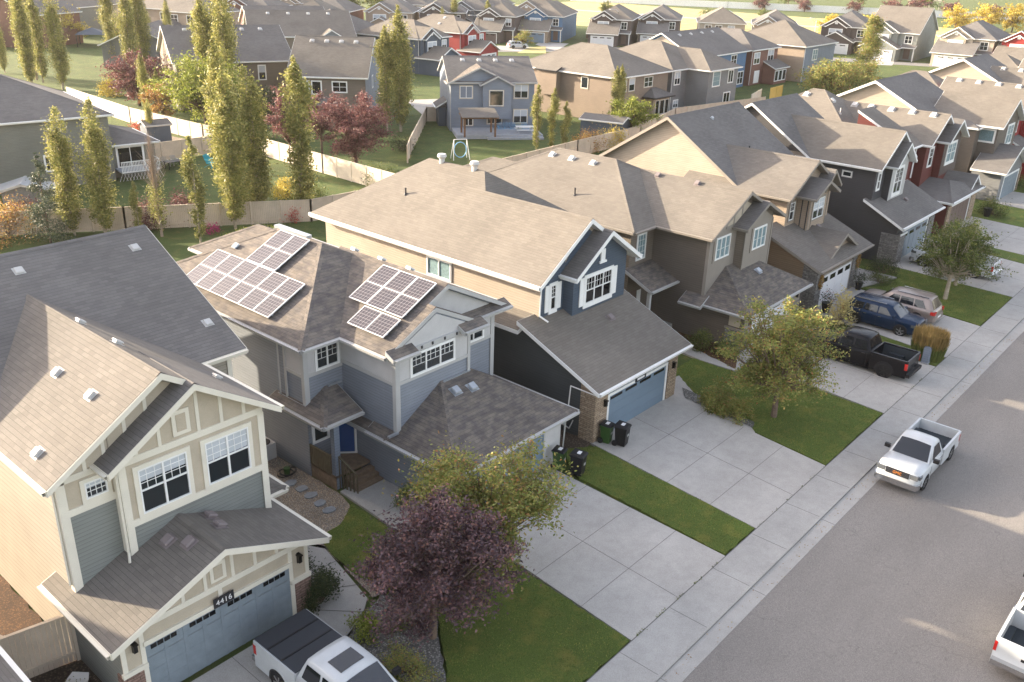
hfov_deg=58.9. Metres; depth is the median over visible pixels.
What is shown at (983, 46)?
window
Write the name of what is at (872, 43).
conical tree
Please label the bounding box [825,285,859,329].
sunlit branch shrub
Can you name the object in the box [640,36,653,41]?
garage door
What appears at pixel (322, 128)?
plum tree
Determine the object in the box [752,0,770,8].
distant tree
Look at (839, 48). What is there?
garage door
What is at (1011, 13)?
distant tree
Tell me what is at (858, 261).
autumn wreath
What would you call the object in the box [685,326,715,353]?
leafy bush
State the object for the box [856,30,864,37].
window
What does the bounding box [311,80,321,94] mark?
window
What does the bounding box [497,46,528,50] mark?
driveway
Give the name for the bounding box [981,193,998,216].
flower pot
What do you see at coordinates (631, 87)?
window
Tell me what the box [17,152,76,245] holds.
spruce tree
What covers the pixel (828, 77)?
willow tree
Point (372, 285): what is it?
photovoltaic module
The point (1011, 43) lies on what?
scarlet house
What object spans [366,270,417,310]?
photovoltaic module
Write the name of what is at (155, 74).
columnar poplar
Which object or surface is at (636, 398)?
garage door
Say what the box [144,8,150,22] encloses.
columnar poplar
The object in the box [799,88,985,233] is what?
maroon house
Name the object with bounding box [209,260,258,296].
photovoltaic module
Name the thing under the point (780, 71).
window
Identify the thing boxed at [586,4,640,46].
charcoal brown house
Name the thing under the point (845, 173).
window
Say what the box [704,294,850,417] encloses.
ornamental tree
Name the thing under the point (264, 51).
dark roof house
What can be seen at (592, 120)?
garden shed
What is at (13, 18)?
columnar poplar
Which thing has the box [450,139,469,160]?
play frame
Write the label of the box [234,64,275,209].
columnar poplar
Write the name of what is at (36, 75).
bare poplar
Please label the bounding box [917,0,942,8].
distant tree
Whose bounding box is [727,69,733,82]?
window
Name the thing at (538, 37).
garage door
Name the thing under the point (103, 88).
yellow bush
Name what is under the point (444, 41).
window
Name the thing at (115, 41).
slate house
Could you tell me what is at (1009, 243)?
driveway
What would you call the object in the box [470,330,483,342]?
window
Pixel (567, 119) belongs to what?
columnar poplar
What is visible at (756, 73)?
patio door
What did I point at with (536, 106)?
columnar poplar
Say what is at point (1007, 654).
pickup truck
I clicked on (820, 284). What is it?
autumn wreath
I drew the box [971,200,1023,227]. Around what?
lawn
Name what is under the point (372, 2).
distant tree
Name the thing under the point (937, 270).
green bush
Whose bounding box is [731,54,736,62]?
window
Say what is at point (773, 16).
olive tan house
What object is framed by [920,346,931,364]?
utility box
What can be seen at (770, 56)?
window
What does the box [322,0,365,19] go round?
plum house
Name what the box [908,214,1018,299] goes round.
ornamental tree
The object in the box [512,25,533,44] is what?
amber tree
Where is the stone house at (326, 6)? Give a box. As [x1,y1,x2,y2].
[297,0,340,9]
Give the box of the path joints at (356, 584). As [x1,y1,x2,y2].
[313,502,401,611]
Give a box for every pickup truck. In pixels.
[252,609,400,681]
[805,325,921,378]
[874,418,961,491]
[909,245,1001,277]
[989,574,1023,678]
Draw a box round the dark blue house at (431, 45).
[357,18,460,76]
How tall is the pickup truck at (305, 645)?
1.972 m
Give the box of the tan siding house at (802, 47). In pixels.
[747,20,838,81]
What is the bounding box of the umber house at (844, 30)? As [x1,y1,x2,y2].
[819,10,869,54]
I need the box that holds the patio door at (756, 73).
[753,70,759,82]
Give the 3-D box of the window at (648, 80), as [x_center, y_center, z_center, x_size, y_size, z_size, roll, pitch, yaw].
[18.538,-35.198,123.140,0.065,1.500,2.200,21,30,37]
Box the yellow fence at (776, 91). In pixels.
[769,85,782,98]
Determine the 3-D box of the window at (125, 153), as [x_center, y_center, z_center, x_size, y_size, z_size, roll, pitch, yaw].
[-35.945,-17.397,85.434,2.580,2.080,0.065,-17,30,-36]
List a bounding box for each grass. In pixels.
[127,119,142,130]
[910,323,951,362]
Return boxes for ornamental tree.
[382,430,584,598]
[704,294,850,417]
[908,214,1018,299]
[924,217,1008,285]
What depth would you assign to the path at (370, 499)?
37.12 m
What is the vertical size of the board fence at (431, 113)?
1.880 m
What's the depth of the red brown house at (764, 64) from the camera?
159.96 m
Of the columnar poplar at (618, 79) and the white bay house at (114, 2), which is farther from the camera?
the white bay house at (114, 2)
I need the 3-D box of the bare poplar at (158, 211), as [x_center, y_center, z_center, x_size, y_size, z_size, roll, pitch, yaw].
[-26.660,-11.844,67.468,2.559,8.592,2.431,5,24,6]
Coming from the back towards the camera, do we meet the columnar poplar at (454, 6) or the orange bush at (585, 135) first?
the columnar poplar at (454, 6)
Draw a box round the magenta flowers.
[205,221,222,234]
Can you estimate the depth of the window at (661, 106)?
124.64 m
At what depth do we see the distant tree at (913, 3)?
364.61 m
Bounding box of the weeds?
[636,378,921,635]
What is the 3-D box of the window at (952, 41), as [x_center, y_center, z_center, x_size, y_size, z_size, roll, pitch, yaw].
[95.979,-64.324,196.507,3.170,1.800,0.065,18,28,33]
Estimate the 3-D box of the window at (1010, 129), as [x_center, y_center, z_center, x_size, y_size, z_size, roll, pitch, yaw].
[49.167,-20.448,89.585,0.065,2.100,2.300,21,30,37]
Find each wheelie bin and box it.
[550,445,567,470]
[567,448,587,476]
[597,419,614,443]
[611,420,631,446]
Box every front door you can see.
[339,423,354,451]
[506,31,510,40]
[553,31,557,39]
[621,35,625,43]
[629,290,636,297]
[902,49,909,58]
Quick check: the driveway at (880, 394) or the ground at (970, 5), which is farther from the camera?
the ground at (970, 5)
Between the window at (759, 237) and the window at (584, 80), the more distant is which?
the window at (584, 80)
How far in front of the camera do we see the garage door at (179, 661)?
28.46 m
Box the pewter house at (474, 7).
[458,0,494,23]
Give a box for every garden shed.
[0,176,51,209]
[137,118,171,141]
[579,112,631,137]
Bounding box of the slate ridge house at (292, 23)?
[243,9,356,49]
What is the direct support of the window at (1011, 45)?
in the scarlet house at (1011, 43)
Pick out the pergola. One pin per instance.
(478, 113)
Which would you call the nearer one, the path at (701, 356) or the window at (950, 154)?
the path at (701, 356)
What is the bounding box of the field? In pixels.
[515,1,1015,45]
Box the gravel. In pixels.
[268,456,379,596]
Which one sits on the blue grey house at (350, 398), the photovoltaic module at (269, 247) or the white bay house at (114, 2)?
the photovoltaic module at (269, 247)
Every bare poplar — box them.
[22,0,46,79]
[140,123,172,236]
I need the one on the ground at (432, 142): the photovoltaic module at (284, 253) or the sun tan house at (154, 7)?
the sun tan house at (154, 7)
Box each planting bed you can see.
[0,576,76,674]
[29,660,101,681]
[348,595,445,681]
[560,430,590,447]
[675,330,738,368]
[682,388,753,427]
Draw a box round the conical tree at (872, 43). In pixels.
[850,15,886,77]
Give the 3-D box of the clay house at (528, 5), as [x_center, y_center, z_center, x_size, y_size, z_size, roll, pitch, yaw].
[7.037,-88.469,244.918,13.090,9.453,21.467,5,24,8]
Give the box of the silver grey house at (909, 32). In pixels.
[858,5,938,61]
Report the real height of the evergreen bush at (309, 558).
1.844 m
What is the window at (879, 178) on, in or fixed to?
in the charcoal house at (882, 205)
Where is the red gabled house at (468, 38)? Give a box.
[416,14,500,55]
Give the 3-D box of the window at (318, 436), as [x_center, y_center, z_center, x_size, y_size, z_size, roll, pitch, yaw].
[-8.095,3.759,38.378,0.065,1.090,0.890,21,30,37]
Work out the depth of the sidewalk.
35.77 m
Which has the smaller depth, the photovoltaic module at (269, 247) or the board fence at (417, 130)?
the photovoltaic module at (269, 247)
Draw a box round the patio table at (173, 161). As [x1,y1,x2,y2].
[163,159,184,169]
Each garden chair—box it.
[160,156,170,167]
[202,154,213,168]
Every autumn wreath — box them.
[818,274,824,289]
[855,254,861,269]
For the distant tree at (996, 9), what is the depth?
360.27 m
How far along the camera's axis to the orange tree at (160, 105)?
111.82 m
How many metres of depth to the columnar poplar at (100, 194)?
66.55 m
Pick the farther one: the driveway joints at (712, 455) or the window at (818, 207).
the window at (818, 207)
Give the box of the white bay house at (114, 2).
[95,0,132,18]
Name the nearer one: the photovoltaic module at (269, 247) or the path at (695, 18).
the photovoltaic module at (269, 247)
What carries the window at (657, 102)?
in the mocha house at (579, 76)
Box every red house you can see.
[238,5,323,24]
[900,70,1023,180]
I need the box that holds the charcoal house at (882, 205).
[745,93,945,264]
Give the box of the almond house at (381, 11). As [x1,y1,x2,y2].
[363,0,419,23]
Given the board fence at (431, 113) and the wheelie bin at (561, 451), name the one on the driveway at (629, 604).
the wheelie bin at (561, 451)
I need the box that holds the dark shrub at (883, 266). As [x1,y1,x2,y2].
[865,252,902,275]
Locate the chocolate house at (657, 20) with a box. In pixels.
[636,4,682,41]
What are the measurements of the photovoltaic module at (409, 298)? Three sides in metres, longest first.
2.200 x 1.130 x 0.212 m
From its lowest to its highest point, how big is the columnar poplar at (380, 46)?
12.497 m
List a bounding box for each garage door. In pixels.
[145,568,292,681]
[468,434,543,501]
[486,33,495,42]
[525,33,543,42]
[591,36,612,46]
[608,366,665,428]
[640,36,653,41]
[751,299,789,343]
[818,261,851,305]
[834,44,847,53]
[869,50,891,60]
[901,219,927,257]
[933,55,963,66]
[947,197,969,226]
[1000,171,1017,197]
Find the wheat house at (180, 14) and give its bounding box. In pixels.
[169,0,240,24]
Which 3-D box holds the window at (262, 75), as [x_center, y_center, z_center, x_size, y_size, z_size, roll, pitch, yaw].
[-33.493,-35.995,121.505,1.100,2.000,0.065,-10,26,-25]
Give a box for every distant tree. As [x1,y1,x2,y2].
[349,0,365,6]
[364,0,382,8]
[598,1,613,10]
[698,7,712,15]
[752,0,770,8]
[757,8,767,15]
[794,0,814,11]
[813,13,838,33]
[846,1,863,11]
[881,0,902,5]
[905,0,931,6]
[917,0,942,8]
[939,3,979,29]
[940,0,963,16]
[968,2,1003,23]
[982,3,1006,17]
[995,2,1023,31]
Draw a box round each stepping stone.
[285,479,296,486]
[295,485,307,491]
[304,491,317,498]
[314,499,325,506]
[322,506,335,513]
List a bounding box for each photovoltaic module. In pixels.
[187,249,230,283]
[195,254,244,290]
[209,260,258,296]
[223,265,273,303]
[237,271,288,310]
[246,230,293,264]
[252,278,305,317]
[260,235,309,270]
[347,306,400,337]
[349,264,399,303]
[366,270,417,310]
[384,277,436,317]
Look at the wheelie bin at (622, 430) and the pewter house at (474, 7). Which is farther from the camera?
the pewter house at (474, 7)
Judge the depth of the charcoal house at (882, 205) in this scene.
68.85 m
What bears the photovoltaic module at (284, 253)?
on the blue grey house at (350, 398)
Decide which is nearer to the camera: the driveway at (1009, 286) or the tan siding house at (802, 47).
the driveway at (1009, 286)
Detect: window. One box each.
[43,155,52,171]
[78,474,112,504]
[115,145,145,167]
[131,445,195,519]
[170,14,177,20]
[186,15,193,23]
[199,421,255,490]
[257,65,266,79]
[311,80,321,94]
[311,426,329,444]
[314,342,339,371]
[331,81,347,92]
[373,14,385,19]
[410,337,455,377]
[426,255,451,281]
[427,41,436,51]
[442,39,446,46]
[459,85,472,98]
[463,119,472,125]
[468,35,475,44]
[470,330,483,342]
[479,33,483,39]
[487,119,501,123]
[489,90,503,105]
[505,18,510,26]
[513,84,528,98]
[513,109,527,123]
[548,281,557,314]
[552,18,558,26]
[580,76,588,88]
[582,265,613,308]
[598,21,608,23]
[621,22,627,29]
[628,77,635,91]
[635,232,646,260]
[643,76,652,87]
[646,21,657,23]
[654,100,659,113]
[659,99,664,114]
[664,98,668,112]
[669,22,675,29]
[672,99,677,108]
[674,71,680,85]
[712,71,720,86]
[714,233,731,260]
[722,91,729,101]
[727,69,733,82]
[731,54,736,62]
[736,71,743,84]
[752,224,767,249]
[753,52,760,64]
[767,49,774,59]
[774,70,778,81]
[778,69,782,80]
[781,69,785,79]
[787,200,795,222]
[810,194,825,221]
[811,49,817,60]
[828,28,842,33]
[841,169,852,177]
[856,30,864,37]
[875,172,882,191]
[890,164,904,197]
[904,35,912,43]
[926,146,934,167]
[944,139,957,165]
[948,39,962,42]
[978,128,996,143]
[979,42,988,50]
[1004,122,1014,143]
[1009,44,1023,47]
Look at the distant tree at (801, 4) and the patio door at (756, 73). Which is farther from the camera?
the distant tree at (801, 4)
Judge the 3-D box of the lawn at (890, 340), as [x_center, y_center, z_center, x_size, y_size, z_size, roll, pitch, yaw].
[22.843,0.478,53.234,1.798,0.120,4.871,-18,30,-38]
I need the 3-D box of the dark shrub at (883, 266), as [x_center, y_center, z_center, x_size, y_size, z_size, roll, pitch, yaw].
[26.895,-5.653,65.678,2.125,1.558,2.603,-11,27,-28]
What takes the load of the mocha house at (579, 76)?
on the ground at (432, 142)
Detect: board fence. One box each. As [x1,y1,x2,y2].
[0,190,357,234]
[0,615,80,678]
[154,136,213,160]
[406,107,426,162]
[426,107,435,121]
[502,96,765,161]
[624,111,663,126]
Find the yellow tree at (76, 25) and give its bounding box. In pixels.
[59,3,90,36]
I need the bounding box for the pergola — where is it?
[458,108,499,136]
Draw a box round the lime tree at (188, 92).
[136,47,258,124]
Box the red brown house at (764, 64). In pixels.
[720,27,790,85]
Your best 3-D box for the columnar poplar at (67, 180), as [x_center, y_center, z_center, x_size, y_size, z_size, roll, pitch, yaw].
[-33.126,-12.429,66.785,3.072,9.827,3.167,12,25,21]
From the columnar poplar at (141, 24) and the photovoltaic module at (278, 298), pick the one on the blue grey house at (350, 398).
the photovoltaic module at (278, 298)
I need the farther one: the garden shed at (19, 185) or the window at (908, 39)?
the window at (908, 39)
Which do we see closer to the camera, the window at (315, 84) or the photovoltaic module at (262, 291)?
the photovoltaic module at (262, 291)
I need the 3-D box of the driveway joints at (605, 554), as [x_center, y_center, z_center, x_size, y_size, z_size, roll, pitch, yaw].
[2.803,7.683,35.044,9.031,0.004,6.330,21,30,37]
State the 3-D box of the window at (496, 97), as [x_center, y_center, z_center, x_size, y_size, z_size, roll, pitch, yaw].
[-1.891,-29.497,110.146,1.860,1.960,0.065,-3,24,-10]
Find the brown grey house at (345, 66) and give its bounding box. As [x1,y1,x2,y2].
[285,35,379,127]
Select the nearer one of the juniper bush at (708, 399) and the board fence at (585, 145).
the juniper bush at (708, 399)
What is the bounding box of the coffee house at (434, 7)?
[417,0,467,19]
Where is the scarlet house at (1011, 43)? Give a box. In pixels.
[992,30,1023,53]
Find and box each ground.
[0,0,1022,681]
[616,0,1023,28]
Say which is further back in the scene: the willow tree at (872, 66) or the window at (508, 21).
the window at (508, 21)
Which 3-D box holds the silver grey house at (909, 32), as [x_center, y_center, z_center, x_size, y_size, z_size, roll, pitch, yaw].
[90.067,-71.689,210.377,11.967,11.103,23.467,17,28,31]
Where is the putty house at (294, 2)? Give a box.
[281,0,308,4]
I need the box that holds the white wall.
[570,0,1023,19]
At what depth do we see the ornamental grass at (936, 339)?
51.20 m
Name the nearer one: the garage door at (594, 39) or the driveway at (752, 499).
the driveway at (752, 499)
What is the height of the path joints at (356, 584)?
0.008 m
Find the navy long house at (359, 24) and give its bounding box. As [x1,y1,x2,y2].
[328,8,374,34]
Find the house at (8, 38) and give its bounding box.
[0,0,83,47]
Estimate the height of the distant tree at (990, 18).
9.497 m
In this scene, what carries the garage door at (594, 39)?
in the charcoal brown house at (612, 28)
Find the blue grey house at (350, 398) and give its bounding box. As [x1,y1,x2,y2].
[176,224,579,501]
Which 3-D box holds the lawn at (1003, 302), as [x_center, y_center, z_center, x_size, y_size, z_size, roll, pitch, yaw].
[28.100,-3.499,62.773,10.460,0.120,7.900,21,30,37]
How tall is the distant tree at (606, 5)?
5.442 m
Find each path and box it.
[308,545,366,635]
[340,479,461,556]
[575,9,938,35]
[673,376,754,431]
[681,348,746,371]
[854,268,896,286]
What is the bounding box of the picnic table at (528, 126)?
[514,125,532,131]
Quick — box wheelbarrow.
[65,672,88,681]
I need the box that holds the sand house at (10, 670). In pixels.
[0,646,30,681]
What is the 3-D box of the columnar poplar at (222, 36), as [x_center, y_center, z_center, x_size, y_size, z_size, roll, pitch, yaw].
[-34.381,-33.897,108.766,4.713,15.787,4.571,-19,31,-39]
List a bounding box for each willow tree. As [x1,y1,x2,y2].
[785,56,871,94]
[828,59,882,92]
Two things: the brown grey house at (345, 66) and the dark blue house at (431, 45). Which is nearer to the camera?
the brown grey house at (345, 66)
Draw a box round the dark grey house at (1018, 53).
[1004,47,1023,60]
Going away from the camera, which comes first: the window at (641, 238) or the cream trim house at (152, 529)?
the cream trim house at (152, 529)
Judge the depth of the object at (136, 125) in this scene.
106.17 m
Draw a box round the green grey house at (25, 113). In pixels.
[0,74,163,194]
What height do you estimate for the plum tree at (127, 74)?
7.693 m
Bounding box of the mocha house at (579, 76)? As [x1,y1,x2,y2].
[530,42,675,117]
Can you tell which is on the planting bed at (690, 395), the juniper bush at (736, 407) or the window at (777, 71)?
the juniper bush at (736, 407)
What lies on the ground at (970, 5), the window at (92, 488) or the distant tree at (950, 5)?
the distant tree at (950, 5)
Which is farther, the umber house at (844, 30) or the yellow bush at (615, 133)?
the umber house at (844, 30)
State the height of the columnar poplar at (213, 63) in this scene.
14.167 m
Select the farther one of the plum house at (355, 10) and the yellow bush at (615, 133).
the plum house at (355, 10)
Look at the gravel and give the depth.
36.96 m
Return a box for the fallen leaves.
[676,334,1017,674]
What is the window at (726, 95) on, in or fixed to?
in the deep taupe house at (697, 76)
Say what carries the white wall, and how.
on the ground at (970, 5)
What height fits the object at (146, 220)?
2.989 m
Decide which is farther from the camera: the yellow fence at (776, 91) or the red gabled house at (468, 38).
the red gabled house at (468, 38)
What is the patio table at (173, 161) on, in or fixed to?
on the ground at (432, 142)
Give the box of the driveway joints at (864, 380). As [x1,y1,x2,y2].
[827,359,905,397]
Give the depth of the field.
332.26 m
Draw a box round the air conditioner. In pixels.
[265,436,276,460]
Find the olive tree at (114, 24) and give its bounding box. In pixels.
[93,8,133,36]
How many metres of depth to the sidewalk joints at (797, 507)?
36.33 m
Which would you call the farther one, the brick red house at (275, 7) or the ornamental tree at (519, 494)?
the brick red house at (275, 7)
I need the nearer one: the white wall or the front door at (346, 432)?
the front door at (346, 432)
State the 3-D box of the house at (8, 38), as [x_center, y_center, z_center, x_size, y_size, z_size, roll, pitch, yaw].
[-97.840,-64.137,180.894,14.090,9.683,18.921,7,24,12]
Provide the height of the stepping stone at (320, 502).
0.050 m
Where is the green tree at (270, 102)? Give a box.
[235,85,290,131]
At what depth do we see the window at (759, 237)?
54.77 m
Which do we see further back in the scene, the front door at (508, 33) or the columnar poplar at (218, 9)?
the front door at (508, 33)
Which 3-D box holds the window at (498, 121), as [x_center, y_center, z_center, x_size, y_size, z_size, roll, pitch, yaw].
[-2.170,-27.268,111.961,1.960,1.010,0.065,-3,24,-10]
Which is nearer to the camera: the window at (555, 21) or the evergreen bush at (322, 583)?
the evergreen bush at (322, 583)
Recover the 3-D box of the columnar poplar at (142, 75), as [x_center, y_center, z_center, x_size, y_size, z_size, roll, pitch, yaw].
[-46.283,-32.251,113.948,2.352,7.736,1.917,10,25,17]
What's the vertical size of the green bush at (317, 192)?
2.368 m
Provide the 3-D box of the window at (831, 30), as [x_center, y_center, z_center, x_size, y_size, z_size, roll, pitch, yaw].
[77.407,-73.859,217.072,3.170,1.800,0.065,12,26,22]
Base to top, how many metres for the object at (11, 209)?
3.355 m
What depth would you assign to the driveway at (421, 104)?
129.63 m
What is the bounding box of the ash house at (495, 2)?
[489,0,514,4]
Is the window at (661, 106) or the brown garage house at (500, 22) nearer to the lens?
the window at (661, 106)
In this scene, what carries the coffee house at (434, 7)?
on the ground at (432, 142)
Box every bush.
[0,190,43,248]
[14,192,38,209]
[96,69,124,97]
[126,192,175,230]
[165,186,197,224]
[268,174,295,199]
[282,206,302,223]
[286,176,333,199]
[301,556,342,614]
[308,547,314,580]
[344,606,384,646]
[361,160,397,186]
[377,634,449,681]
[382,613,409,634]
[384,132,416,151]
[392,481,418,507]
[570,124,606,152]
[598,123,628,146]
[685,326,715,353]
[697,382,735,414]
[712,333,738,357]
[713,395,756,425]
[861,269,898,286]
[930,265,947,279]
[974,195,1012,218]
[1017,174,1023,190]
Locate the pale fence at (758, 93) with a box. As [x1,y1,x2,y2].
[751,89,761,97]
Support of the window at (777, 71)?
in the red brown house at (764, 64)
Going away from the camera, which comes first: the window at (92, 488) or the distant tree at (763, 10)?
the window at (92, 488)
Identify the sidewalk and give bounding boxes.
[587,288,1023,681]
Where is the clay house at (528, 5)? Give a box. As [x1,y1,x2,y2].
[517,0,552,11]
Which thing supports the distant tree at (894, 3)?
on the ground at (970, 5)
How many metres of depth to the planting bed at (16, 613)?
30.38 m
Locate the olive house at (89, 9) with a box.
[64,0,104,30]
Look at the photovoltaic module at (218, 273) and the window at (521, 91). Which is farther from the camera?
the window at (521, 91)
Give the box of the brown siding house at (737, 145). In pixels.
[599,102,874,310]
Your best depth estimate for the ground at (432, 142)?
102.05 m
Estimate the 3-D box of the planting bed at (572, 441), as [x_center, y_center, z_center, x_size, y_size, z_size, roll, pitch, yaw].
[1.356,4.353,42.666,4.651,0.001,2.092,21,30,37]
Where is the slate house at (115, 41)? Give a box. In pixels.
[97,20,168,68]
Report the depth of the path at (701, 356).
50.96 m
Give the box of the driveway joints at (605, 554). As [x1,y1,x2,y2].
[528,486,678,605]
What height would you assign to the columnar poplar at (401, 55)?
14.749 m
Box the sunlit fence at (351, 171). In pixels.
[66,87,394,185]
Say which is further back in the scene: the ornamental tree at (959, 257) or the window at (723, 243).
the ornamental tree at (959, 257)
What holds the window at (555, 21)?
in the bright blue house at (552, 21)
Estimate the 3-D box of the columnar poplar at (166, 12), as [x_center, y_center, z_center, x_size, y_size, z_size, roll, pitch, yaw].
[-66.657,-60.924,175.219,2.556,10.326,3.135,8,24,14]
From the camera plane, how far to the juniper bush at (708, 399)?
45.19 m
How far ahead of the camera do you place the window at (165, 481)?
27.59 m
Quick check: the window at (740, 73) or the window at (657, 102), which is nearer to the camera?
the window at (657, 102)
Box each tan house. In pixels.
[134,0,189,25]
[751,9,797,29]
[929,20,1010,66]
[990,53,1023,67]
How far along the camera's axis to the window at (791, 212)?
60.05 m
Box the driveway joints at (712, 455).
[627,410,783,502]
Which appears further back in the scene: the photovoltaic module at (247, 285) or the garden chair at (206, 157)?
the garden chair at (206, 157)
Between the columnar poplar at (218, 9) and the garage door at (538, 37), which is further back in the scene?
the garage door at (538, 37)
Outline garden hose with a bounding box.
[277,466,296,477]
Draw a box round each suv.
[506,41,527,48]
[840,291,927,335]
[864,286,944,322]
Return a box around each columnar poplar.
[0,27,9,72]
[5,0,32,62]
[6,0,37,82]
[23,0,49,82]
[39,105,89,235]
[40,0,72,88]
[71,96,123,232]
[96,0,116,58]
[111,0,142,65]
[126,181,143,225]
[128,0,155,69]
[134,52,151,109]
[142,99,154,132]
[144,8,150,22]
[151,69,160,111]
[161,0,171,24]
[162,15,167,24]
[177,135,213,242]
[186,0,212,115]
[189,0,209,45]
[197,36,238,200]
[202,65,252,228]
[203,0,240,79]
[206,0,241,92]
[214,77,258,215]
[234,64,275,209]
[242,74,275,203]
[276,55,320,214]
[370,24,394,130]
[382,4,421,131]
[450,0,458,15]
[484,0,490,9]
[529,84,543,149]
[546,88,561,146]
[558,101,572,143]
[609,65,625,114]
[614,64,628,113]
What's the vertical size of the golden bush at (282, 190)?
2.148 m
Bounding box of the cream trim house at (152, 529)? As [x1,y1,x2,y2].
[0,225,331,681]
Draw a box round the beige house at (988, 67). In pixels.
[929,54,1023,83]
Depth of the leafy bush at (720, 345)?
51.38 m
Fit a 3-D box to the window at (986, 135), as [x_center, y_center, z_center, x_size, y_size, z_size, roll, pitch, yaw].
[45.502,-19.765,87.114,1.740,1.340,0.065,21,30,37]
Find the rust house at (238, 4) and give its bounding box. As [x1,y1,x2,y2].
[227,0,289,9]
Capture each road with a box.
[498,47,939,66]
[683,332,1023,681]
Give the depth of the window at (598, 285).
45.11 m
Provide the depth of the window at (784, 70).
162.83 m
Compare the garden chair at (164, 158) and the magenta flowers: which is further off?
the garden chair at (164, 158)
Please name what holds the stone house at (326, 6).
on the ground at (432, 142)
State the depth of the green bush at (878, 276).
63.80 m
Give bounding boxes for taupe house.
[463,148,813,352]
[618,39,742,110]
[837,72,1023,200]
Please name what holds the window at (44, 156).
in the green grey house at (25, 113)
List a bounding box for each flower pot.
[815,285,836,312]
[852,269,870,289]
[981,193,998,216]
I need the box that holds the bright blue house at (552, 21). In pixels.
[518,0,578,42]
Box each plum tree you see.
[95,48,172,105]
[262,84,316,158]
[304,90,345,153]
[306,90,399,162]
[343,481,541,651]
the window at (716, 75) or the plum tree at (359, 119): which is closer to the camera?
the plum tree at (359, 119)
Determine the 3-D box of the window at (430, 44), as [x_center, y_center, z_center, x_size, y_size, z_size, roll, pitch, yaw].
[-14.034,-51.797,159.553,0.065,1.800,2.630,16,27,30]
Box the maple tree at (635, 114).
[603,91,662,128]
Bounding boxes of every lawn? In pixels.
[324,504,628,681]
[518,46,545,52]
[566,446,753,555]
[676,358,882,464]
[859,265,1011,325]
[880,335,944,366]
[931,239,1023,263]
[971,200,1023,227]
[1014,183,1023,192]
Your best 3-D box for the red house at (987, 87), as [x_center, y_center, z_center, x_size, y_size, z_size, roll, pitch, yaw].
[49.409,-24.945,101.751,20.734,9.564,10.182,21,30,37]
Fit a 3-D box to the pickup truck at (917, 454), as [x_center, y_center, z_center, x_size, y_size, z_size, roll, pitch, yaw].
[18.304,4.837,40.677,2.340,1.795,5.690,21,30,37]
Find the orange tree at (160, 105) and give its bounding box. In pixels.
[137,83,181,116]
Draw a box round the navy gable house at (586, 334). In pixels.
[308,153,693,442]
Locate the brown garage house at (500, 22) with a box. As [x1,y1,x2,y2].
[474,2,527,43]
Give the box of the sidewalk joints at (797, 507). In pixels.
[586,288,1022,681]
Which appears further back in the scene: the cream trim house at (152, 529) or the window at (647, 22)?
the window at (647, 22)
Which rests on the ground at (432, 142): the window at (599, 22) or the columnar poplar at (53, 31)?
the columnar poplar at (53, 31)
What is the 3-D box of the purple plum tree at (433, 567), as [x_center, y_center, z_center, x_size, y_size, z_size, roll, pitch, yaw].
[-2.498,7.322,28.719,6.504,5.747,6.338,21,30,37]
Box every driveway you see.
[191,645,398,681]
[409,99,436,113]
[485,465,724,641]
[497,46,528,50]
[535,42,568,49]
[590,395,824,529]
[738,326,934,413]
[811,287,979,358]
[865,60,894,65]
[890,241,1023,296]
[946,216,1023,254]
[991,191,1023,208]
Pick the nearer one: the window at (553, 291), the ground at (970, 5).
the window at (553, 291)
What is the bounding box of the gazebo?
[75,27,104,46]
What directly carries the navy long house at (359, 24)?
on the ground at (432, 142)
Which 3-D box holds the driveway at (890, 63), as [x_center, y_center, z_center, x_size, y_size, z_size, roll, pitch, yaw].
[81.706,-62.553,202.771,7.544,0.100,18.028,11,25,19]
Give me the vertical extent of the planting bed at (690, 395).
0.001 m
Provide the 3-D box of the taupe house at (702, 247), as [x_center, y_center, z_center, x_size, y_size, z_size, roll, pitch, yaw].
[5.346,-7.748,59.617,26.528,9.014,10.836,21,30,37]
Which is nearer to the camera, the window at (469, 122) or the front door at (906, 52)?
the window at (469, 122)
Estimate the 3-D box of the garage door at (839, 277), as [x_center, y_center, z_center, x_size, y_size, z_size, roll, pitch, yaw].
[21.462,-3.805,60.326,0.043,2.130,4.700,21,30,37]
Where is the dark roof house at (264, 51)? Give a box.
[156,24,290,110]
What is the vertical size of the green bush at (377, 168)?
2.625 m
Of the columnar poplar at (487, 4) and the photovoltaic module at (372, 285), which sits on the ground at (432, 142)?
the columnar poplar at (487, 4)
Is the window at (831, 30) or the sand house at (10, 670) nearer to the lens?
the sand house at (10, 670)
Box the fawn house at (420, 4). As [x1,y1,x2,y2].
[404,0,434,18]
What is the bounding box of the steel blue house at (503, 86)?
[432,55,543,139]
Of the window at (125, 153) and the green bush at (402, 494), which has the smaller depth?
the green bush at (402, 494)
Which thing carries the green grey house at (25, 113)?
on the ground at (432, 142)
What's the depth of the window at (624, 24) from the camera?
216.56 m

